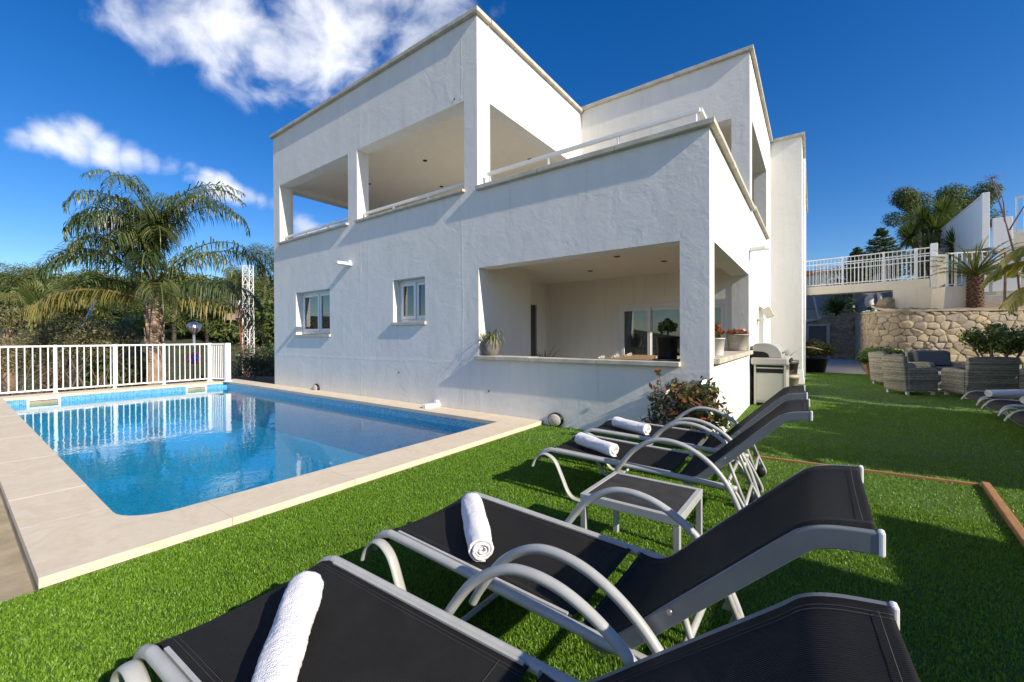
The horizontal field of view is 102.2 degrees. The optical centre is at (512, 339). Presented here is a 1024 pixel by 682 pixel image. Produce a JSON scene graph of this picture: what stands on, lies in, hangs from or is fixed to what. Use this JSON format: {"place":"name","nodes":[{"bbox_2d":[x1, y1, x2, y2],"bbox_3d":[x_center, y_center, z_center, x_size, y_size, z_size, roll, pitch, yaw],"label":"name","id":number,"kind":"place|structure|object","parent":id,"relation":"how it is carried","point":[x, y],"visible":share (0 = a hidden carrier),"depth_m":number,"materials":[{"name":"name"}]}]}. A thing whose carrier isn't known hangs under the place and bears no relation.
{"place":"outdoors","nodes":[
{"label":"outdoors","id":0,"kind":"place"},
{"bbox_2d":[0,496,33,601],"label":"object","id":1,"kind":"structure","parent":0,"point":[15,581],"depth_m":2.79,"materials":[{"name":"wood"}]},
{"bbox_2d":[4,381,192,395],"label":"planting bank","id":2,"kind":"structure","parent":0,"point":[69,390],"depth_m":17.16,"materials":[{"name":"soil"}]},
{"bbox_2d":[0,292,112,394],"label":"feather palm","id":3,"kind":"object","parent":2,"relation":"on","point":[8,331],"visible":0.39,"depth_m":17.10,"materials":[{"name":"green plant"}]},
{"bbox_2d":[58,293,99,383],"bbox_3d":[-16.859,-0.015,16.031,0.110,3.900,0.104,24,0,36],"label":"leaning pole","id":4,"kind":"object","parent":2,"relation":"on","point":[90,312],"visible":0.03,"depth_m":15.99,"materials":[{"name":"brown wood"}]},
{"bbox_2d":[0,300,180,395],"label":"hedge","id":5,"kind":"object","parent":2,"relation":"on","point":[95,337],"visible":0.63,"depth_m":13.79,"materials":[{"name":"green plant"}]},
{"bbox_2d":[73,352,145,390],"bbox_3d":[-14.466,1.658,15.039,2.442,2.397,2.656,0,0,-29],"label":"shrub","id":6,"kind":"object","parent":2,"relation":"on","point":[126,371],"visible":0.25,"depth_m":14.70,"materials":[{"name":"green plant"}]},
{"bbox_2d":[99,311,181,364],"bbox_3d":[-16.178,0.803,17.714,3.108,4.166,2.890,0,0,4],"label":"fan palm","id":7,"kind":"object","parent":2,"relation":"on","point":[129,320],"visible":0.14,"depth_m":17.70,"materials":[{"name":"green plant"}]},
{"bbox_2d":[25,169,273,384],"bbox_3d":[-11.917,-1.517,13.977,7.535,8.209,4.771,0,0,-1],"label":"queen palm","id":8,"kind":"object","parent":2,"relation":"on","point":[150,228],"visible":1,"depth_m":13.35,"materials":[{"name":"green plant"}]},
{"bbox_2d":[186,322,201,381],"bbox_3d":[-14.652,1.208,19.005,0.570,4.020,0.570,0,0,36],"label":"street lamp","id":9,"kind":"object","parent":2,"relation":"on","point":[194,328],"visible":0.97,"depth_m":18.92,"materials":[{"name":"metal"}]},
{"bbox_2d":[187,352,201,363],"bbox_3d":[-14.600,0.868,18.935,0.540,0.540,0.025,0,0,-38],"label":"no waiting sign","id":10,"kind":"object","parent":9,"relation":"attached to","point":[196,357],"visible":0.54,"depth_m":18.91,"materials":[{"name":"blue metal"}]},
{"bbox_2d":[200,375,274,383],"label":"wall","id":11,"kind":"structure","parent":2,"relation":"on","point":[270,380],"depth_m":16.58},
{"bbox_2d":[0,322,273,392],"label":"hill","id":12,"kind":"structure","parent":0,"point":[184,340],"depth_m":36.85,"materials":[{"name":"green plant"}]},
{"bbox_2d":[0,261,57,290],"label":"pine tree","id":13,"kind":"object","parent":12,"relation":"on","point":[24,272],"visible":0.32,"depth_m":51.62,"materials":[{"name":"green plant"}]},
{"bbox_2d":[37,265,107,291],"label":"pine tree","id":14,"kind":"object","parent":12,"relation":"on","point":[72,277],"visible":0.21,"depth_m":47.17,"materials":[{"name":"green plant"}]},
{"bbox_2d":[93,277,146,319],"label":"pine tree","id":15,"kind":"object","parent":12,"relation":"on","point":[132,309],"visible":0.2,"depth_m":42.66,"materials":[{"name":"green plant"}]},
{"bbox_2d":[0,267,273,345],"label":"pine wood","id":16,"kind":"object","parent":12,"relation":"on","point":[225,329],"visible":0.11,"depth_m":45.79,"materials":[{"name":"green plant"}]},
{"bbox_2d":[143,282,204,341],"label":"pine tree","id":17,"kind":"object","parent":12,"relation":"on","point":[175,324],"visible":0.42,"depth_m":41.88,"materials":[{"name":"green plant"}]},
{"bbox_2d":[183,278,232,342],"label":"pine tree","id":18,"kind":"object","parent":12,"relation":"on","point":[206,322],"visible":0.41,"depth_m":43.28,"materials":[{"name":"green plant"}]},
{"bbox_2d":[210,264,262,342],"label":"pine tree","id":19,"kind":"object","parent":12,"relation":"on","point":[234,280],"visible":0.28,"depth_m":45.61,"materials":[{"name":"green plant"}]},
{"bbox_2d":[237,265,254,376],"bbox_3d":[-22.061,-1.402,34.002,1.600,9.275,0.655,0,0,0],"label":"lattice mast","id":20,"kind":"object","parent":12,"relation":"on","point":[250,278],"visible":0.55,"depth_m":33.95,"materials":[{"name":"white metal"}]},
{"bbox_2d":[244,242,273,305],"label":"pine tree","id":21,"kind":"object","parent":12,"relation":"on","point":[266,256],"visible":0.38,"depth_m":51.36,"materials":[{"name":"green plant"}]},
{"bbox_2d":[254,244,273,301],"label":"pine tree","id":22,"kind":"object","parent":12,"relation":"on","point":[270,268],"visible":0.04,"depth_m":62.04,"materials":[{"name":"green plant"}]},
{"bbox_2d":[0,372,1023,681],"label":"lawn","id":23,"kind":"structure","parent":0,"point":[870,496],"depth_m":2.58,"materials":[{"name":"green plant"}]},
{"bbox_2d":[0,379,542,591],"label":"swimming pool","id":24,"kind":"structure","parent":23,"relation":"in","point":[92,495],"depth_m":6.60,"materials":[{"name":"stone"}]},
{"bbox_2d":[0,343,230,393],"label":"pool fence","id":25,"kind":"object","parent":24,"relation":"on","point":[226,368],"visible":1,"depth_m":10.46,"materials":[{"name":"white metal"}]},
{"bbox_2d":[110,555,919,681],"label":"sun lounger","id":26,"kind":"object","parent":23,"relation":"on","point":[367,626],"visible":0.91,"depth_m":1.18,"materials":[{"name":"black fabric"}]},
{"bbox_2d":[251,571,323,681],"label":"rolled towel","id":27,"kind":"object","parent":26,"relation":"on","point":[281,656],"visible":1,"depth_m":1.19,"materials":[{"name":"white fabric"}]},
{"bbox_2d":[360,464,885,659],"bbox_3d":[0.237,0.859,1.728,1.919,0.862,0.724,0,0,37],"label":"sun lounger","id":28,"kind":"object","parent":23,"relation":"on","point":[649,597],"visible":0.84,"depth_m":1.45,"materials":[{"name":"black fabric"}]},
{"bbox_2d":[461,493,493,561],"bbox_3d":[-0.176,0.873,1.969,0.121,0.101,0.536,0,1,-10],"label":"rolled towel","id":29,"kind":"object","parent":28,"relation":"on","point":[477,531],"visible":1,"depth_m":1.83,"materials":[{"name":"white fabric"}]},
{"bbox_2d":[580,471,702,553],"bbox_3d":[0.757,1.085,2.408,0.550,0.400,0.490,0,0,37],"label":"side table","id":30,"kind":"object","parent":23,"relation":"on","point":[683,501],"visible":0.68,"depth_m":2.36,"materials":[{"name":"grey metal"}]},
{"bbox_2d":[531,399,812,510],"bbox_3d":[1.146,0.851,3.219,1.918,0.855,0.724,0,0,34],"label":"sun lounger","id":31,"kind":"object","parent":23,"relation":"on","point":[648,457],"visible":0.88,"depth_m":3.01,"materials":[{"name":"grey metal"}]},
{"bbox_2d":[575,432,618,456],"bbox_3d":[0.689,0.861,3.403,0.118,0.100,0.447,0,1,-29],"label":"rolled towel","id":32,"kind":"object","parent":31,"relation":"on","point":[597,444],"visible":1,"depth_m":3.34,"materials":[{"name":"white fabric"}]},
{"bbox_2d":[639,368,733,448],"bbox_3d":[1.948,0.810,4.686,1.041,0.928,0.784,0,0,36],"label":"nandina bush","id":33,"kind":"object","parent":23,"relation":"on","point":[682,395],"visible":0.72,"depth_m":4.61,"materials":[{"name":"green plant"}]},
{"bbox_2d":[582,385,807,496],"bbox_3d":[1.627,0.840,3.939,1.918,0.866,0.724,0,0,34],"label":"sun lounger","id":34,"kind":"object","parent":23,"relation":"on","point":[712,444],"visible":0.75,"depth_m":3.76,"materials":[{"name":"grey metal"}]},
{"bbox_2d":[612,417,650,434],"bbox_3d":[1.177,0.855,4.106,0.122,0.102,0.447,0,1,-29],"label":"rolled towel","id":35,"kind":"object","parent":34,"relation":"on","point":[631,425],"visible":1,"depth_m":4.04,"materials":[{"name":"white fabric"}]},
{"bbox_2d":[751,342,792,404],"bbox_3d":[5.083,0.655,8.061,0.625,1.170,1.210,0,0,36],"label":"barbecue","id":36,"kind":"object","parent":23,"relation":"on","point":[770,361],"visible":0.89,"depth_m":7.64,"materials":[{"name":"metal"}]},
{"bbox_2d":[789,370,799,385],"bbox_3d":[5.753,0.911,8.621,0.399,0.646,0.395,0,0,36],"label":"planter","id":37,"kind":"object","parent":23,"relation":"on","point":[793,379],"visible":0.36,"depth_m":8.45,"materials":[{"name":"beige ceramic"}]},
{"bbox_2d":[781,346,821,373],"bbox_3d":[6.744,0.684,9.953,1.191,1.081,0.839,0,0,36],"label":"planter","id":38,"kind":"object","parent":23,"relation":"on","point":[793,364],"visible":0.2,"depth_m":9.78,"materials":[{"name":"grey ceramic"}]},
{"bbox_2d":[751,455,979,486],"bbox_3d":[3.114,1.263,4.088,2.092,0.048,0.022,0,0,31],"label":"wooden edging","id":39,"kind":"object","parent":23,"relation":"on","point":[888,473],"visible":0.28,"depth_m":3.83,"materials":[{"name":"brown wood"}]},
{"bbox_2d":[856,345,904,376],"bbox_3d":[11.520,0.685,12.896,1.274,1.010,0.779,0,0,36],"label":"potted bush","id":40,"kind":"object","parent":23,"relation":"on","point":[862,357],"visible":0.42,"depth_m":12.92,"materials":[{"name":"green plant"}]},
{"bbox_2d":[868,351,915,383],"bbox_3d":[10.012,0.761,10.937,0.778,0.890,0.620,0,0,8],"label":"wicker armchair","id":41,"kind":"object","parent":23,"relation":"on","point":[875,366],"visible":0.42,"depth_m":10.95,"materials":[{"name":"grey wicker"}]},
{"bbox_2d":[881,354,937,394],"bbox_3d":[8.878,0.774,9.271,0.778,0.890,0.600,0,0,1],"label":"wicker armchair","id":42,"kind":"object","parent":23,"relation":"on","point":[899,374],"visible":0.99,"depth_m":9.01,"materials":[{"name":"grey wicker"}]},
{"bbox_2d":[905,350,965,380],"bbox_3d":[11.518,0.754,11.148,1.220,0.890,0.778,0,0,0],"label":"wicker sofa","id":43,"kind":"object","parent":23,"relation":"on","point":[939,360],"visible":0.4,"depth_m":11.27,"materials":[{"name":"grey fabric"}]},
{"bbox_2d":[928,371,943,391],"bbox_3d":[9.955,0.983,9.398,0.850,0.451,0.850,0,0,39],"label":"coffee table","id":44,"kind":"object","parent":23,"relation":"on","point":[939,383],"visible":0.04,"depth_m":9.40,"materials":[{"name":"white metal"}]},
{"bbox_2d":[854,308,1023,373],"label":"retaining wall","id":45,"kind":"structure","parent":23,"relation":"on","point":[914,330],"depth_m":12.40,"materials":[{"name":"stone"}]},
{"bbox_2d":[941,357,1019,399],"bbox_3d":[9.758,0.782,8.624,0.860,0.873,0.778,0,0,14],"label":"wicker armchair","id":46,"kind":"object","parent":23,"relation":"on","point":[988,373],"visible":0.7,"depth_m":8.33,"materials":[{"name":"grey wicker"}]},
{"bbox_2d":[957,320,1023,357],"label":"flowering bush","id":47,"kind":"object","parent":23,"relation":"on","point":[1004,341],"visible":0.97,"depth_m":10.83,"materials":[{"name":"green plant"}]},
{"bbox_2d":[961,390,1020,421],"bbox_3d":[8.144,0.812,6.119,1.919,0.847,0.784,0,0,35],"label":"sun lounger","id":48,"kind":"object","parent":23,"relation":"on","point":[977,396],"visible":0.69,"depth_m":6.58,"materials":[{"name":"grey metal"}]},
{"bbox_2d":[984,389,1023,396],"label":"rolled towel","id":49,"kind":"object","parent":48,"relation":"on","point":[1007,393],"visible":1,"depth_m":6.07,"materials":[{"name":"white fabric"}]},
{"bbox_2d":[980,246,1023,315],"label":"banana plant","id":50,"kind":"object","parent":23,"relation":"on","point":[1017,265],"visible":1,"depth_m":7.07,"materials":[{"name":"green plant"}]},
{"bbox_2d":[981,481,1023,548],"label":"wooden edging","id":51,"kind":"object","parent":23,"relation":"on","point":[1015,526],"visible":0.8,"depth_m":2.94,"materials":[{"name":"brown wood"}]},
{"bbox_2d":[981,399,1023,426],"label":"sun lounger","id":52,"kind":"object","parent":23,"relation":"on","point":[1001,406],"visible":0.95,"depth_m":5.76,"materials":[{"name":"grey metal"}]},
{"bbox_2d":[1003,409,1023,423],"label":"sun lounger","id":53,"kind":"object","parent":23,"relation":"on","point":[1017,415],"visible":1,"depth_m":5.04,"materials":[{"name":"grey metal"}]},
{"bbox_2d":[1018,368,1023,389],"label":"wicker armchair","id":54,"kind":"object","parent":23,"relation":"on","point":[1021,379],"visible":0.36,"depth_m":8.20,"materials":[{"name":"grey wicker"}]},
{"bbox_2d":[0,0,1023,311],"label":"sky","id":55,"kind":"structure","parent":0,"point":[885,96],"materials":[{"name":"blue"}]},
{"bbox_2d":[806,319,818,357],"bbox_3d":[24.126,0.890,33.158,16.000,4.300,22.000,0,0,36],"label":"door frame","id":56,"kind":"structure","parent":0,"point":[807,320],"depth_m":24.62,"materials":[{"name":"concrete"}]},
{"bbox_2d":[812,296,820,318],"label":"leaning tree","id":57,"kind":"object","parent":56,"relation":"on","point":[817,310],"visible":0.53,"depth_m":24.43,"materials":[{"name":"grey"}]},
{"bbox_2d":[806,295,852,318],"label":"outbuilding","id":58,"kind":"structure","parent":56,"relation":"on","point":[810,309],"depth_m":32.19,"materials":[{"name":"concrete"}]},
{"bbox_2d":[816,294,855,316],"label":"shrub","id":59,"kind":"object","parent":56,"relation":"on","point":[837,305],"visible":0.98,"depth_m":23.72,"materials":[{"name":"green plant"}]},
{"bbox_2d":[824,264,864,285],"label":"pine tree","id":60,"kind":"object","parent":56,"relation":"on","point":[833,276],"visible":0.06,"depth_m":36.67,"materials":[{"name":"green plant"}]},
{"bbox_2d":[813,246,880,317],"bbox_3d":[25.537,-3.703,30.433,4.862,6.300,4.545,0,0,-32],"label":"spruce","id":61,"kind":"object","parent":56,"relation":"on","point":[857,250],"visible":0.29,"depth_m":30.36,"materials":[{"name":"green plant"}]},
{"bbox_2d":[830,228,919,316],"bbox_3d":[26.898,-4.356,29.980,4.919,7.600,5.659,0,0,-28],"label":"spruce","id":62,"kind":"object","parent":56,"relation":"on","point":[882,233],"visible":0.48,"depth_m":29.79,"materials":[{"name":"green plant"}]},
{"bbox_2d":[867,185,965,278],"bbox_3d":[33.436,-7.333,33.883,6.101,10.670,5.472,0,0,2],"label":"tree","id":63,"kind":"object","parent":56,"relation":"on","point":[905,200],"visible":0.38,"depth_m":33.93,"materials":[{"name":"green plant"}]},
{"bbox_2d":[806,268,840,287],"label":"distant house","id":64,"kind":"structure","parent":0,"point":[811,277],"depth_m":57.74,"materials":[{"name":"paint"}]},
{"bbox_2d":[824,359,865,373],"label":"garden path","id":65,"kind":"structure","parent":0,"point":[850,366],"depth_m":17.25,"materials":[{"name":"concrete"}]},
{"bbox_2d":[806,337,836,372],"bbox_3d":[10.909,0.557,14.920,1.065,1.251,1.069,0,0,-17],"label":"potted bush","id":66,"kind":"object","parent":65,"relation":"on","point":[816,365],"visible":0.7,"depth_m":14.62,"materials":[{"name":"green plant"}]},
{"bbox_2d":[806,312,856,358],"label":"back wall","id":67,"kind":"structure","parent":65,"relation":"on","point":[842,335],"depth_m":23.15,"materials":[{"name":"stone"}]},
{"bbox_2d":[807,324,829,358],"bbox_3d":[17.574,0.123,23.728,1.060,1.980,0.130,0,0,36],"label":"garden door","id":68,"kind":"structure","parent":67,"relation":"attached to","point":[818,333],"depth_m":23.69,"materials":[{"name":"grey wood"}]},
{"bbox_2d":[809,327,825,357],"bbox_3d":[17.550,0.202,23.765,0.818,1.780,0.040,0,0,36],"label":"door leaf","id":69,"kind":"structure","parent":68,"relation":"in","point":[817,332],"depth_m":23.72,"materials":[{"name":"grey wood"}]},
{"bbox_2d":[854,286,1023,312],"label":"terrace slope","id":70,"kind":"structure","parent":0,"point":[859,302],"depth_m":15.29,"materials":[{"name":"soil"}]},
{"bbox_2d":[840,256,904,309],"bbox_3d":[16.299,-2.546,18.726,2.309,2.497,1.372,0,0,36],"label":"old tree","id":71,"kind":"object","parent":70,"relation":"on","point":[869,300],"visible":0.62,"depth_m":18.59,"materials":[{"name":"plant"}]},
{"bbox_2d":[876,297,894,310],"bbox_3d":[14.564,-1.159,16.120,0.571,0.911,0.972,0,0,36],"label":"boulder","id":72,"kind":"object","parent":70,"relation":"on","point":[887,302],"visible":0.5,"depth_m":15.83,"materials":[{"name":"brown stone"}]},
{"bbox_2d":[893,287,934,308],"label":"bridge pier","id":73,"kind":"structure","parent":70,"relation":"on","point":[914,298],"depth_m":15.49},
{"bbox_2d":[806,243,937,295],"bbox_3d":[14.652,-2.708,17.033,1.540,1.630,4.063,0,0,-43],"label":"footbridge","id":74,"kind":"object","parent":73,"relation":"on","point":[883,285],"visible":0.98,"depth_m":16.51,"materials":[{"name":"white metal"}]},
{"bbox_2d":[887,194,965,278],"bbox_3d":[22.124,-4.929,22.038,3.409,5.702,2.642,0,0,36],"label":"yucca","id":75,"kind":"object","parent":70,"relation":"on","point":[938,220],"visible":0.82,"depth_m":21.85,"materials":[{"name":"green plant"}]},
{"bbox_2d":[908,225,955,285],"bbox_3d":[20.824,-3.759,19.919,2.318,3.813,2.923,0,0,-28],"label":"yucca","id":76,"kind":"object","parent":70,"relation":"on","point":[947,244],"visible":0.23,"depth_m":19.91,"materials":[{"name":"green plant"}]},
{"bbox_2d":[930,286,967,308],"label":"fence pier","id":77,"kind":"structure","parent":70,"relation":"on","point":[948,297],"depth_m":14.35,"materials":[{"name":"white paint"}]},
{"bbox_2d":[936,254,944,287],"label":"pillar","id":78,"kind":"structure","parent":77,"relation":"on","point":[940,280],"depth_m":14.83,"materials":[{"name":"beige concrete"}]},
{"bbox_2d":[945,250,992,293],"bbox_3d":[15.758,-2.239,14.266,1.272,1.570,0.127,0,0,20],"label":"garden fence","id":79,"kind":"object","parent":77,"relation":"on","point":[947,284],"visible":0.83,"depth_m":14.36,"materials":[{"name":"white metal"}]},
{"bbox_2d":[925,237,1023,307],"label":"cycad","id":80,"kind":"object","parent":70,"relation":"on","point":[975,295],"visible":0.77,"depth_m":13.88,"materials":[{"name":"green plant"}]},
{"bbox_2d":[940,192,1023,301],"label":"neighbour house","id":81,"kind":"structure","parent":70,"relation":"on","point":[970,223],"depth_m":16.02,"materials":[{"name":"paint"}]},
{"bbox_2d":[984,172,1023,288],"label":"bare plant","id":82,"kind":"object","parent":70,"relation":"on","point":[1009,234],"visible":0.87,"depth_m":13.81,"materials":[{"name":"brown plant"}]},
{"bbox_2d":[1003,252,1006,300],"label":"sapling stem","id":83,"kind":"object","parent":70,"relation":"on","point":[1005,286],"visible":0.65,"depth_m":13.15,"materials":[{"name":"brown plant"}]},
{"bbox_2d":[928,179,1008,230],"bbox_3d":[37.337,-7.567,33.984,5.955,11.105,4.885,0,0,-24],"label":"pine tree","id":84,"kind":"object","parent":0,"point":[967,201],"visible":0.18,"depth_m":33.48,"materials":[{"name":"green plant"}]},
{"bbox_3d":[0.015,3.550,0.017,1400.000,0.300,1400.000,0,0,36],"label":"ground","id":85,"kind":"structure","parent":0,"visible":0},
{"bbox_2d":[0,271,85,391],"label":"fan palm","id":86,"kind":"object","parent":85,"relation":"on","point":[31,294],"visible":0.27,"depth_m":18.54,"materials":[{"name":"green plant"}]},
{"bbox_2d":[49,287,122,381],"bbox_3d":[-19.352,0.172,18.943,3.679,5.439,3.461,0,0,36],"label":"fan palm","id":87,"kind":"object","parent":85,"relation":"on","point":[102,309],"visible":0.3,"depth_m":18.62,"materials":[{"name":"green plant"}]},
{"bbox_2d":[227,296,247,376],"bbox_3d":[-21.723,-0.270,32.650,1.652,7.008,0.400,0,0,0],"label":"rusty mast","id":88,"kind":"object","parent":85,"relation":"on","point":[235,315],"visible":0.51,"depth_m":32.62,"materials":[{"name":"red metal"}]},
{"bbox_2d":[221,341,274,380],"bbox_3d":[-12.859,1.614,20.829,3.739,3.101,2.697,0,0,36],"label":"shrub","id":89,"kind":"object","parent":85,"relation":"on","point":[254,363],"visible":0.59,"depth_m":20.27,"materials":[{"name":"green plant"}]},
{"bbox_2d":[259,343,274,376],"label":"shrub","id":90,"kind":"object","parent":85,"relation":"on","point":[270,345],"visible":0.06,"depth_m":25.59,"materials":[{"name":"green plant"}]},
{"bbox_2d":[269,5,807,445],"bbox_3d":[3.158,-1.283,14.511,11.627,9.100,17.400,0,0,36],"label":"villa","id":91,"kind":"object","parent":85,"relation":"on","point":[476,171],"visible":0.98,"depth_m":7.93,"materials":[{"name":"white paint"}]},
{"bbox_2d":[303,290,329,333],"bbox_3d":[-4.721,-0.647,10.131,1.545,1.035,0.082,0,0,36],"label":"window","id":92,"kind":"structure","parent":91,"relation":"in","point":[320,330],"depth_m":10.10,"materials":[{"name":"white plastic"}]},
{"bbox_2d":[400,278,424,321],"bbox_3d":[-1.871,-0.746,8.057,0.915,0.830,0.082,0,0,36],"label":"window","id":93,"kind":"structure","parent":91,"relation":"in","point":[417,316],"depth_m":8.04,"materials":[{"name":"white plastic"}]},
{"bbox_2d":[476,328,506,355],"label":"potted plant","id":94,"kind":"object","parent":91,"relation":"on","point":[491,346],"visible":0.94,"depth_m":6.77,"materials":[{"name":"green plant"}]},
{"bbox_2d":[531,301,538,355],"bbox_3d":[0.261,0.128,9.520,0.060,2.050,1.200,0,0,36],"label":"porch door","id":95,"kind":"structure","parent":91,"relation":"in","point":[536,304],"depth_m":9.94,"materials":[{"name":"beige glass"}]},
{"bbox_2d":[532,345,572,356],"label":"potted plant","id":96,"kind":"object","parent":91,"relation":"on","point":[535,354],"visible":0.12,"depth_m":9.17,"materials":[{"name":"green plant"}]},
{"bbox_2d":[604,355,679,359],"bbox_3d":[2.258,0.708,7.267,0.900,0.775,2.000,0,0,36],"label":"dining table","id":97,"kind":"object","parent":91,"relation":"on","point":[646,357],"visible":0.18,"depth_m":7.24,"materials":[{"name":"brown wood"}]},
{"bbox_2d":[653,318,679,360],"bbox_3d":[1.964,-0.005,5.249,0.340,0.552,0.340,0,0,36],"label":"potted plant","id":98,"kind":"object","parent":91,"relation":"on","point":[667,347],"visible":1,"depth_m":5.17,"materials":[{"name":"green plant"}]},
{"bbox_2d":[618,299,728,355],"bbox_3d":[3.284,0.185,8.619,2.230,1.920,0.100,0,0,36],"label":"sliding door","id":99,"kind":"structure","parent":91,"relation":"in","point":[723,304],"depth_m":8.82,"materials":[{"name":"white glass"}]},
{"bbox_2d":[714,322,725,354],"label":"potted plant","id":100,"kind":"object","parent":91,"relation":"on","point":[719,343],"visible":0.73,"depth_m":5.70,"materials":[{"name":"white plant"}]},
{"bbox_2d":[726,329,749,350],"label":"potted plant","id":101,"kind":"object","parent":91,"relation":"on","point":[737,339],"visible":0.99,"depth_m":7.33,"materials":[{"name":"grey stone"}]}
]}

